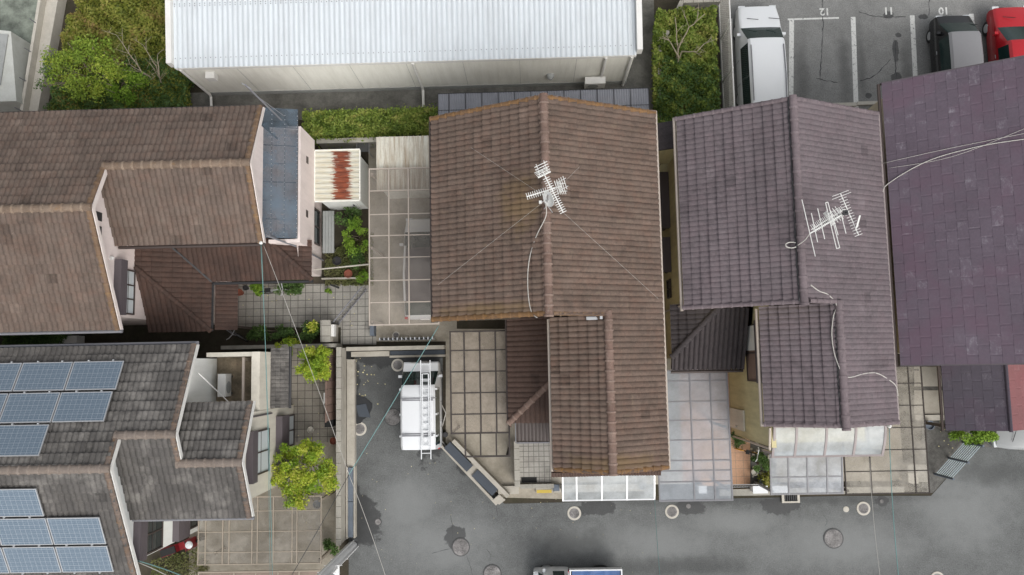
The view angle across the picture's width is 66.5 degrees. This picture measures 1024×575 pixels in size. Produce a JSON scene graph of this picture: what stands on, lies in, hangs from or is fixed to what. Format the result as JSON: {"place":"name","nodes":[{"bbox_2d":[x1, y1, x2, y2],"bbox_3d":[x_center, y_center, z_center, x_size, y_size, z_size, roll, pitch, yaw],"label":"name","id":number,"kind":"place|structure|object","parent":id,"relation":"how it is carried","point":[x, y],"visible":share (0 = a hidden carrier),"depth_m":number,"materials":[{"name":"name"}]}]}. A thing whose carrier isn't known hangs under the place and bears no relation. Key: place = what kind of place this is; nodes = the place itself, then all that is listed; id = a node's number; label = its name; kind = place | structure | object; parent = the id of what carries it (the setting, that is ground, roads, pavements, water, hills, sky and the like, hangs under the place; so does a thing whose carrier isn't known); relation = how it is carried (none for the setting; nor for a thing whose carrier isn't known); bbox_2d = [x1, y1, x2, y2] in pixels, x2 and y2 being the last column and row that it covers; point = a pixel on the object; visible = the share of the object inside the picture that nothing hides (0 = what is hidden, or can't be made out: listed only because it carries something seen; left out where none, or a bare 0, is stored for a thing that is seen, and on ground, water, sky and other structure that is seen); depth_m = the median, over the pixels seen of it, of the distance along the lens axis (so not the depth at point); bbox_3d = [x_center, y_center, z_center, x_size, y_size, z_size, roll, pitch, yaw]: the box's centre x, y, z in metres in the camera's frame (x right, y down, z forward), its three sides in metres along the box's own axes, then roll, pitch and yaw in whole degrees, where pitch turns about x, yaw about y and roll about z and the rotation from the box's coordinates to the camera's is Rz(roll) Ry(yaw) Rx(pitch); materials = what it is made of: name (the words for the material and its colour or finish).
{"place":"outdoors","nodes":[
{"label":"outdoors","id":0,"kind":"place"},
{"bbox_2d":[238,284,368,326],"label":"yard paving","id":1,"kind":"structure","parent":0,"point":[319,305],"depth_m":31.27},
{"bbox_2d":[291,348,335,441],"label":"side yard paving","id":2,"kind":"structure","parent":0,"point":[309,409],"depth_m":30.88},
{"bbox_2d":[294,344,332,383],"bbox_3d":[-7.354,2.916,29.819,1.371,2.492,1.476,-1,84,1],"label":"tree","id":3,"kind":"object","parent":2,"relation":"on","point":[318,360],"visible":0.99,"depth_m":28.99,"materials":[{"name":"green plant"}]},
{"bbox_2d":[325,348,335,422],"bbox_3d":[-6.968,3.733,30.089,0.080,1.650,2.800,-1,84,1],"label":"board fence","id":4,"kind":"object","parent":2,"relation":"on","point":[329,392],"visible":0.62,"depth_m":30.00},
{"bbox_2d":[341,326,375,344],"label":"entrance paving","id":5,"kind":"structure","parent":0,"point":[355,335],"depth_m":31.07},
{"bbox_2d":[369,148,456,340],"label":"carport floor","id":6,"kind":"structure","parent":0,"point":[379,292],"depth_m":31.34,"materials":[{"name":"concrete"}]},
{"bbox_2d":[316,137,375,148],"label":"garden wall","id":7,"kind":"structure","parent":6,"relation":"on","point":[335,143],"depth_m":30.93,"materials":[{"name":"concrete"}]},
{"bbox_2d":[376,135,429,198],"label":"storage shed","id":8,"kind":"structure","parent":6,"relation":"on","point":[401,151],"depth_m":29.53,"materials":[{"name":"beige metal"}]},
{"bbox_2d":[369,167,439,325],"bbox_3d":[-3.988,-1.442,30.180,2.600,2.422,5.902,-1,84,1],"label":"carport","id":9,"kind":"object","parent":6,"relation":"on","point":[388,257],"visible":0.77,"depth_m":29.02,"materials":[{"name":"beige metal"}]},
{"bbox_2d":[399,218,430,319],"bbox_3d":[-3.438,-0.774,30.424,1.800,1.779,4.036,-1,84,1],"label":"parked car","id":10,"kind":"object","parent":6,"relation":"on","point":[420,290],"visible":0.37,"depth_m":29.71,"materials":[{"name":"white paint"}]},
{"bbox_2d":[0,0,978,574],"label":"ground","id":11,"kind":"structure","parent":0,"point":[214,342],"depth_m":31.21,"materials":[{"name":"concrete"}]},
{"bbox_2d":[0,30,29,111],"bbox_3d":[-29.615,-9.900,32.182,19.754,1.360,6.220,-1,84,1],"label":"flat building","id":12,"kind":"structure","parent":11,"relation":"on","point":[14,54],"depth_m":31.29,"materials":[{"name":"white paint"}]},
{"bbox_2d":[0,0,37,43],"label":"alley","id":13,"kind":"structure","parent":11,"relation":"on","point":[15,15],"depth_m":32.78,"materials":[{"name":"grey concrete"}]},
{"bbox_2d":[2,334,71,344],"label":"undergrowth","id":14,"kind":"object","parent":11,"relation":"on","point":[32,339],"visible":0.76,"depth_m":30.69,"materials":[{"name":"green plant"}]},
{"bbox_2d":[14,0,66,110],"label":"boundary wall","id":15,"kind":"structure","parent":11,"relation":"on","point":[48,21],"depth_m":32.00,"materials":[{"name":"concrete"}]},
{"bbox_2d":[39,32,130,102],"bbox_3d":[-16.127,-8.152,30.479,3.465,3.770,2.730,-1,84,1],"label":"yellow green tree","id":16,"kind":"object","parent":11,"relation":"on","point":[99,64],"visible":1,"depth_m":29.26,"materials":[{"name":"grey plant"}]},
{"bbox_2d":[87,64,149,106],"bbox_3d":[-15.214,-7.811,31.067,2.422,2.506,1.630,-1,84,1],"label":"green tree","id":17,"kind":"object","parent":11,"relation":"on","point":[138,78],"visible":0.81,"depth_m":30.31,"materials":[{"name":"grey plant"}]},
{"bbox_2d":[43,55,194,109],"bbox_3d":[-15.822,-8.195,31.388,5.738,1.400,2.344,-1,84,1],"label":"shrubbery","id":18,"kind":"object","parent":11,"relation":"on","point":[160,104],"visible":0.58,"depth_m":31.21,"materials":[{"name":"green plant"}]},
{"bbox_2d":[48,0,192,109],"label":"tree","id":19,"kind":"object","parent":11,"relation":"on","point":[132,29],"visible":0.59,"depth_m":31.49,"materials":[{"name":"green plant"}]},
{"bbox_2d":[0,341,294,574],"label":"tiled house","id":20,"kind":"structure","parent":11,"relation":"on","point":[171,448],"depth_m":24.73,"materials":[{"name":"grey tile"}]},
{"bbox_2d":[0,361,22,391],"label":"solar panel","id":21,"kind":"object","parent":20,"relation":"attached to","point":[9,372],"visible":1,"depth_m":25.02,"materials":[{"name":"glass"}]},
{"bbox_2d":[0,488,44,518],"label":"solar panel","id":22,"kind":"object","parent":20,"relation":"on","point":[20,502],"visible":1,"depth_m":23.70,"materials":[{"name":"glass"}]},
{"bbox_2d":[0,423,49,456],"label":"solar panel","id":23,"kind":"object","parent":20,"relation":"on","point":[22,440],"visible":1,"depth_m":23.81,"materials":[{"name":"glass"}]},
{"bbox_2d":[0,518,53,546],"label":"solar panel","id":24,"kind":"object","parent":20,"relation":"on","point":[14,532],"visible":1,"depth_m":24.09,"materials":[{"name":"glass"}]},
{"bbox_2d":[0,391,60,422],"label":"solar panel","id":25,"kind":"object","parent":20,"relation":"attached to","point":[24,407],"visible":1,"depth_m":24.37,"materials":[{"name":"glass"}]},
{"bbox_2d":[2,546,61,574],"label":"solar panel","id":26,"kind":"object","parent":20,"relation":"on","point":[22,560],"visible":1,"depth_m":24.48,"materials":[{"name":"glass"}]},
{"bbox_2d":[13,360,72,391],"bbox_3d":[-14.974,2.829,25.000,1.630,0.110,1.060,-1,57,1],"label":"solar panel","id":27,"kind":"object","parent":20,"relation":"attached to","point":[45,376],"visible":1,"depth_m":24.95,"materials":[{"name":"glass"}]},
{"bbox_2d":[46,517,106,545],"bbox_3d":[-13.406,7.518,24.092,1.630,0.110,1.060,-1,112,1],"label":"solar panel","id":28,"kind":"object","parent":20,"relation":"on","point":[66,531],"visible":1,"depth_m":24.05,"materials":[{"name":"glass"}]},
{"bbox_2d":[52,390,112,422],"bbox_3d":[-13.383,3.701,24.381,1.630,0.110,1.060,-1,57,1],"label":"solar panel","id":29,"kind":"object","parent":20,"relation":"on","point":[76,406],"visible":1,"depth_m":24.34,"materials":[{"name":"glass"}]},
{"bbox_2d":[55,545,113,573],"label":"solar panel","id":30,"kind":"object","parent":20,"relation":"on","point":[90,558],"visible":1,"depth_m":24.45,"materials":[{"name":"glass"}]},
{"bbox_2d":[65,359,123,390],"bbox_3d":[-13.310,2.792,24.961,1.630,0.110,1.060,-1,57,1],"label":"solar panel","id":31,"kind":"object","parent":20,"relation":"attached to","point":[95,375],"visible":1,"depth_m":24.91,"materials":[{"name":"glass"}]},
{"bbox_2d":[133,521,163,561],"bbox_3d":[-12.096,8.200,26.216,0.245,1.950,1.540,-1,84,1],"label":"window","id":32,"kind":"structure","parent":20,"relation":"in","point":[147,536],"depth_m":25.65,"materials":[{"name":"grey metal"}]},
{"bbox_2d":[172,521,197,541],"bbox_3d":[-12.020,8.704,29.029,0.245,2.050,1.000,-1,84,1],"label":"window","id":33,"kind":"structure","parent":20,"relation":"in","point":[181,529],"depth_m":28.20,"materials":[{"name":"grey metal"}]},
{"bbox_2d":[217,374,232,396],"bbox_3d":[-10.236,3.480,27.860,0.340,0.600,0.800,-1,84,1],"label":"air conditioner","id":34,"kind":"object","parent":20,"relation":"on","point":[224,385],"visible":0.99,"depth_m":27.59,"materials":[{"name":"white paint"}]},
{"bbox_2d":[246,428,269,483],"bbox_3d":[-8.587,5.697,26.723,0.245,2.150,1.700,-1,84,1],"label":"window","id":35,"kind":"structure","parent":20,"relation":"in","point":[258,448],"depth_m":26.02,"materials":[{"name":"grey metal"}]},
{"bbox_2d":[276,414,294,464],"bbox_3d":[-8.518,5.711,29.700,0.245,2.080,1.750,-1,84,1],"label":"window","id":36,"kind":"structure","parent":20,"relation":"in","point":[285,424],"depth_m":28.99,"materials":[{"name":"grey metal"}]},
{"bbox_2d":[0,105,323,334],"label":"tiled house","id":37,"kind":"structure","parent":11,"relation":"on","point":[161,219],"depth_m":25.71,"materials":[{"name":"brown tile"}]},
{"bbox_2d":[114,259,135,314],"bbox_3d":[-13.126,0.028,26.660,0.245,1.300,1.850,-1,84,1],"label":"window","id":38,"kind":"structure","parent":37,"relation":"in","point":[124,278],"depth_m":26.27,"materials":[{"name":"grey metal"}]},
{"bbox_2d":[151,546,209,574],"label":"grass","id":39,"kind":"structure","parent":11,"relation":"on","point":[187,564],"depth_m":30.27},
{"bbox_2d":[189,442,338,574],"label":"yard","id":40,"kind":"structure","parent":11,"relation":"on","point":[214,541],"depth_m":30.45,"materials":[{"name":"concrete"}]},
{"bbox_2d":[160,536,204,557],"bbox_3d":[-12.642,9.923,29.977,1.610,1.060,0.649,-18,84,0],"label":"motor scooter","id":41,"kind":"object","parent":40,"relation":"on","point":[189,543],"visible":0.94,"depth_m":29.72,"materials":[{"name":"red plastic"}]},
{"bbox_2d":[198,570,320,574],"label":"terrace roof","id":42,"kind":"structure","parent":40,"relation":"on","point":[285,572],"depth_m":28.36,"materials":[{"name":"beige metal"}]},
{"bbox_2d":[197,490,335,565],"bbox_3d":[-9.082,8.879,29.354,4.500,2.322,2.402,-1,84,1],"label":"carport","id":43,"kind":"object","parent":40,"relation":"on","point":[239,542],"visible":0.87,"depth_m":28.18,"materials":[{"name":"beige metal"}]},
{"bbox_2d":[270,437,340,509],"bbox_3d":[-7.683,6.813,29.150,2.448,3.101,2.550,-30,84,-2],"label":"garden tree","id":44,"kind":"object","parent":40,"relation":"on","point":[305,481],"visible":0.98,"depth_m":28.22,"materials":[{"name":"green plant"}]},
{"bbox_2d":[245,324,303,341],"bbox_3d":[-9.300,1.792,30.713,2.324,1.029,0.792,-1,84,1],"label":"bush","id":45,"kind":"object","parent":11,"relation":"on","point":[254,331],"visible":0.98,"depth_m":30.59,"materials":[{"name":"green plant"}]},
{"bbox_2d":[221,343,342,349],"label":"side wall","id":46,"kind":"structure","parent":11,"relation":"on","point":[247,347],"depth_m":30.17,"materials":[{"name":"concrete"}]},
{"bbox_2d":[323,211,334,252],"bbox_3d":[-7.316,-2.198,31.353,0.450,0.400,1.700,-1,84,1],"label":"garden bench","id":47,"kind":"object","parent":11,"relation":"on","point":[328,231],"visible":0.96,"depth_m":31.16,"materials":[{"name":"grey metal"}]},
{"bbox_2d":[320,320,337,341],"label":"gate pillar","id":48,"kind":"structure","parent":11,"relation":"on","point":[329,332],"depth_m":29.89,"materials":[{"name":"concrete"}]},
{"bbox_2d":[314,149,368,209],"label":"storage shed","id":49,"kind":"structure","parent":11,"relation":"on","point":[340,179],"depth_m":29.67,"materials":[{"name":"white"}]},
{"bbox_2d":[336,347,346,545],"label":"block wall","id":50,"kind":"structure","parent":11,"relation":"on","point":[341,399],"depth_m":29.77,"materials":[{"name":"concrete"}]},
{"bbox_2d":[324,232,373,285],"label":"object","id":51,"kind":"structure","parent":11,"relation":"on","point":[341,249],"depth_m":31.29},
{"bbox_2d":[341,216,368,256],"bbox_3d":[-6.106,-1.972,30.831,1.209,1.350,1.661,-1,84,1],"label":"bush","id":52,"kind":"object","parent":11,"relation":"on","point":[348,240],"visible":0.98,"depth_m":30.52,"materials":[{"name":"green plant"}]},
{"bbox_2d":[301,103,437,148],"bbox_3d":[-5.501,-6.426,31.026,5.493,1.783,1.642,-1,84,1],"label":"clipped hedge","id":53,"kind":"object","parent":11,"relation":"on","point":[353,121],"visible":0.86,"depth_m":30.53,"materials":[{"name":"green plant"}]},
{"bbox_2d":[346,345,445,357],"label":"yard wall","id":54,"kind":"structure","parent":11,"relation":"on","point":[429,351],"depth_m":30.78,"materials":[{"name":"concrete"}]},
{"bbox_2d":[165,0,642,106],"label":"warehouse","id":55,"kind":"structure","parent":11,"relation":"on","point":[221,47],"depth_m":28.99,"materials":[{"name":"white metal"}]},
{"bbox_2d":[189,84,625,120],"bbox_3d":[-4.033,-7.606,31.988,18.600,0.001,1.280,-1,84,1],"label":"warehouse apron","id":56,"kind":"object","parent":11,"relation":"on","point":[300,102],"visible":0.4,"depth_m":32.06,"materials":[{"name":"concrete"}]},
{"bbox_2d":[446,329,561,498],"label":"yard","id":57,"kind":"structure","parent":11,"relation":"on","point":[500,470],"depth_m":30.70,"materials":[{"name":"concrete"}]},
{"bbox_2d":[441,438,509,504],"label":"planter wall","id":58,"kind":"structure","parent":57,"relation":"on","point":[479,474],"depth_m":30.16,"materials":[{"name":"concrete"}]},
{"bbox_2d":[449,330,510,457],"bbox_3d":[-1.150,3.970,29.632,2.160,2.322,4.591,-1,84,1],"label":"carport","id":59,"kind":"object","parent":57,"relation":"on","point":[490,381],"visible":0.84,"depth_m":28.52,"materials":[{"name":"brown metal"}]},
{"bbox_2d":[514,440,553,488],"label":"entrance wall","id":60,"kind":"structure","parent":57,"relation":"on","point":[517,474],"depth_m":29.61,"materials":[{"name":"concrete"}]},
{"bbox_2d":[519,443,550,482],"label":"porch floor","id":61,"kind":"structure","parent":57,"relation":"on","point":[534,459],"depth_m":30.35,"materials":[{"name":"tile"}]},
{"bbox_2d":[561,475,654,500],"bbox_3d":[3.450,7.063,28.944,3.290,2.862,1.242,-1,84,1],"label":"awning","id":62,"kind":"object","parent":57,"relation":"on","point":[614,488],"visible":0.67,"depth_m":27.68,"materials":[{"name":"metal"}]},
{"bbox_2d":[438,88,649,114],"bbox_3d":[1.204,-6.795,30.545,7.940,2.472,1.021,-1,84,1],"label":"lean to roof","id":63,"kind":"object","parent":11,"relation":"on","point":[630,97],"visible":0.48,"depth_m":29.41,"materials":[{"name":"grey plastic"}]},
{"bbox_2d":[429,93,670,476],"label":"tiled house","id":64,"kind":"structure","parent":11,"relation":"on","point":[586,376],"depth_m":24.72,"materials":[{"name":"brown tile"}]},
{"bbox_2d":[439,148,653,294],"bbox_3d":[1.439,-2.052,23.639,7.130,3.789,4.766,9,85,2],"label":"roof antenna","id":65,"kind":"object","parent":64,"relation":"on","point":[548,198],"visible":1,"depth_m":22.60,"materials":[{"name":"metal"}]},
{"bbox_2d":[626,0,654,109],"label":"passage","id":66,"kind":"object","parent":11,"relation":"on","point":[640,75],"depth_m":31.91,"materials":[{"name":"concrete"}]},
{"bbox_2d":[655,357,682,483],"bbox_3d":[6.813,5.129,30.455,3.390,0.001,4.950,-1,84,1],"label":"carport pad","id":67,"kind":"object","parent":11,"relation":"on","point":[672,385],"visible":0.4,"depth_m":30.54,"materials":[{"name":"concrete"}]},
{"bbox_2d":[679,369,730,474],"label":"pink floor","id":68,"kind":"structure","parent":67,"relation":"on","point":[697,426],"depth_m":30.45,"materials":[{"name":"tile"}]},
{"bbox_2d":[656,0,720,116],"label":"bed wall","id":69,"kind":"structure","parent":11,"relation":"on","point":[694,3],"depth_m":31.35,"materials":[{"name":"concrete"}]},
{"bbox_2d":[651,4,719,122],"bbox_3d":[6.870,-8.561,30.985,2.710,1.150,5.301,-1,84,1],"label":"shrubbery","id":70,"kind":"object","parent":69,"relation":"on","point":[694,37],"visible":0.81,"depth_m":30.90,"materials":[{"name":"green plant"}]},
{"bbox_2d":[654,55,722,121],"bbox_3d":[6.938,-7.583,30.874,2.690,0.890,3.297,-1,84,1],"label":"shrubbery","id":71,"kind":"object","parent":69,"relation":"on","point":[688,90],"visible":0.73,"depth_m":30.69,"materials":[{"name":"green plant"}]},
{"bbox_2d":[657,94,899,449],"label":"tiled house","id":72,"kind":"structure","parent":11,"relation":"on","point":[749,309],"depth_m":24.70,"materials":[{"name":"grey tile"}]},
{"bbox_2d":[659,172,670,230],"bbox_3d":[5.720,-3.220,29.893,0.355,1.450,2.100,-1,84,1],"label":"window","id":73,"kind":"structure","parent":72,"relation":"in","point":[664,176],"depth_m":29.17,"materials":[{"name":"brown metal"}]},
{"bbox_2d":[662,237,671,272],"bbox_3d":[5.784,-1.186,29.643,0.305,1.050,1.300,-1,84,1],"label":"window","id":74,"kind":"structure","parent":72,"relation":"in","point":[666,245],"depth_m":29.12,"materials":[{"name":"brown metal"}]},
{"bbox_2d":[729,407,744,430],"bbox_3d":[8.430,4.940,29.358,0.094,2.000,0.750,-1,84,1],"label":"door","id":75,"kind":"structure","parent":72,"relation":"in","point":[737,416],"depth_m":29.16,"materials":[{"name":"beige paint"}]},
{"bbox_2d":[746,320,761,382],"bbox_3d":[8.276,2.211,26.863,0.165,1.900,2.100,-1,84,1],"label":"window","id":76,"kind":"structure","parent":72,"relation":"in","point":[751,351],"depth_m":27.00,"materials":[{"name":"brown metal"}]},
{"bbox_2d":[762,425,886,457],"bbox_3d":[10.262,5.020,25.875,3.620,1.622,1.084,-1,84,1],"label":"balcony awning","id":77,"kind":"object","parent":72,"relation":"attached to","point":[797,442],"visible":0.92,"depth_m":25.24,"materials":[{"name":"white plastic"}]},
{"bbox_2d":[802,190,860,254],"bbox_3d":[9.383,-1.820,23.619,1.868,2.520,1.679,-15,84,0],"label":"roof antenna","id":78,"kind":"object","parent":72,"relation":"on","point":[831,219],"visible":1,"depth_m":22.51,"materials":[{"name":"grey metal"}]},
{"bbox_2d":[718,486,903,495],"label":"street kerb","id":79,"kind":"structure","parent":11,"relation":"on","point":[748,492],"depth_m":29.91,"materials":[{"name":"concrete"}]},
{"bbox_2d":[777,384,902,481],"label":"front yard","id":80,"kind":"structure","parent":11,"relation":"on","point":[880,463],"depth_m":30.12,"materials":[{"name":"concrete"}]},
{"bbox_2d":[754,454,843,494],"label":"terrace roof","id":81,"kind":"structure","parent":80,"relation":"on","point":[803,473],"depth_m":27.81,"materials":[{"name":"grey plastic"}]},
{"bbox_2d":[843,366,930,494],"bbox_3d":[13.358,5.208,29.146,2.970,2.322,4.522,-1,84,1],"label":"carport","id":82,"kind":"object","parent":80,"relation":"on","point":[912,467],"visible":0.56,"depth_m":27.89,"materials":[{"name":"concrete"}]},
{"bbox_2d":[718,0,1023,108],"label":"parking lot","id":83,"kind":"structure","parent":11,"relation":"on","point":[823,70],"depth_m":31.78,"materials":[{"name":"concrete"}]},
{"bbox_2d":[718,0,734,107],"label":"fence","id":84,"kind":"object","parent":83,"relation":"on","point":[724,54],"visible":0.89,"depth_m":30.97,"materials":[{"name":"white paint"}]},
{"bbox_2d":[733,5,787,105],"bbox_3d":[9.840,-8.857,30.826,1.900,1.879,4.956,-1,84,1],"label":"parked car","id":85,"kind":"object","parent":83,"relation":"on","point":[760,51],"visible":0.84,"depth_m":30.09,"materials":[{"name":"white paint"}]},
{"bbox_2d":[789,18,793,94],"bbox_3d":[11.342,-8.924,31.734,0.190,0.001,4.178,2,85,2],"label":"parking line","id":86,"kind":"object","parent":83,"relation":"on","point":[791,52],"visible":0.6,"depth_m":31.78,"materials":[{"name":"white paint"}]},
{"bbox_2d":[851,17,858,107],"bbox_3d":[13.896,-9.100,31.687,0.190,0.001,3.902,0,84,1],"label":"parking line","id":87,"kind":"object","parent":83,"relation":"on","point":[854,59],"visible":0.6,"depth_m":31.70,"materials":[{"name":"white paint"}]},
{"bbox_2d":[926,15,983,72],"bbox_3d":[17.497,-9.115,30.763,1.675,1.670,3.436,-1,84,1],"label":"parked car","id":88,"kind":"object","parent":83,"relation":"on","point":[954,41],"visible":0.61,"depth_m":30.26,"materials":[{"name":"black paint"}]},
{"bbox_2d":[982,6,1023,61],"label":"parked car","id":89,"kind":"object","parent":83,"relation":"on","point":[1003,30],"visible":0.59,"depth_m":30.70,"materials":[{"name":"red paint"}]},
{"bbox_2d":[867,55,1023,431],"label":"slate house","id":90,"kind":"structure","parent":11,"relation":"on","point":[955,228],"depth_m":24.56,"materials":[{"name":"purple"}]},
{"bbox_2d":[922,386,1002,492],"bbox_3d":[18.256,5.429,30.148,5.166,0.001,4.814,-1,84,1],"label":"gravel strip","id":91,"kind":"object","parent":11,"relation":"on","point":[940,454],"visible":0.17,"depth_m":30.10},
{"bbox_2d":[914,366,941,385],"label":"wing floor","id":92,"kind":"structure","parent":91,"relation":"on","point":[929,376],"depth_m":30.37,"materials":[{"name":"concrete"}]},
{"bbox_2d":[933,441,984,479],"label":"slatted gate","id":93,"kind":"structure","parent":91,"relation":"on","point":[956,460],"depth_m":29.36,"materials":[{"name":"metal"}]},
{"bbox_2d":[948,431,999,447],"bbox_3d":[17.436,5.676,29.566,1.731,1.209,0.792,-1,84,1],"label":"bush","id":94,"kind":"object","parent":91,"relation":"on","point":[979,437],"visible":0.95,"depth_m":29.19,"materials":[{"name":"green plant"}]},
{"bbox_2d":[986,430,1023,449],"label":"parked car","id":95,"kind":"object","parent":91,"relation":"on","point":[1013,440],"visible":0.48,"depth_m":29.23,"materials":[{"name":"silver metal"}]},
{"bbox_2d":[349,355,1023,574],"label":"road","id":96,"kind":"structure","parent":0,"point":[969,520],"depth_m":30.08,"materials":[{"name":"asphalt"}]},
{"bbox_2d":[317,540,358,574],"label":"utility pole","id":97,"kind":"object","parent":96,"relation":"on","point":[334,564],"visible":1,"depth_m":27.62,"materials":[{"name":"grey concrete"}]},
{"bbox_2d":[346,359,356,538],"bbox_3d":[-6.263,6.245,30.480,0.320,0.450,6.850,-1,84,1],"label":"planter ledge","id":98,"kind":"object","parent":96,"relation":"on","point":[351,513],"visible":0.97,"depth_m":30.41,"materials":[{"name":"concrete"}]},
{"bbox_2d":[356,395,371,423],"bbox_3d":[-6.002,4.794,30.811,0.987,0.060,1.178,-1,84,1],"label":"rubber mat","id":99,"kind":"object","parent":96,"relation":"on","point":[363,407],"visible":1,"depth_m":30.79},
{"bbox_2d":[398,361,442,449],"bbox_3d":[-3.475,4.496,29.836,1.675,1.930,3.356,-1,84,1],"label":"parked van","id":100,"kind":"object","parent":96,"relation":"on","point":[410,415],"visible":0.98,"depth_m":28.98,"materials":[{"name":"white paint"}]},
{"bbox_2d":[420,360,430,458],"bbox_3d":[-3.183,4.500,28.831,0.382,0.065,3.620,-1,84,1],"label":"ladder","id":101,"kind":"object","parent":100,"relation":"on","point":[422,416],"visible":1,"depth_m":28.82,"materials":[{"name":"metal"}]},
{"bbox_2d":[533,565,621,574],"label":"truck","id":102,"kind":"object","parent":96,"relation":"on","point":[564,570],"visible":1,"depth_m":29.18,"materials":[{"name":"white paint"}]},
{"bbox_2d":[823,528,843,548],"bbox_3d":[12.302,9.602,29.892,0.763,0.034,0.763,8,85,2],"label":"manhole cover","id":103,"kind":"object","parent":96,"relation":"on","point":[833,538],"visible":1,"depth_m":29.88,"materials":[{"name":"metal"}]},
{"bbox_2d":[658,369,732,501],"bbox_3d":[6.525,5.399,29.199,2.620,2.522,4.642,-1,84,1],"label":"carport","id":104,"kind":"object","parent":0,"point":[684,484],"visible":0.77,"depth_m":27.91,"materials":[{"name":"grey plastic"}]},
{"bbox_2d":[701,429,749,485],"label":"terracotta terrace","id":105,"kind":"structure","parent":0,"point":[740,467],"depth_m":30.26,"materials":[{"name":"tile"}]},
{"bbox_2d":[914,390,943,413],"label":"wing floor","id":106,"kind":"structure","parent":0,"point":[931,401],"depth_m":30.28,"materials":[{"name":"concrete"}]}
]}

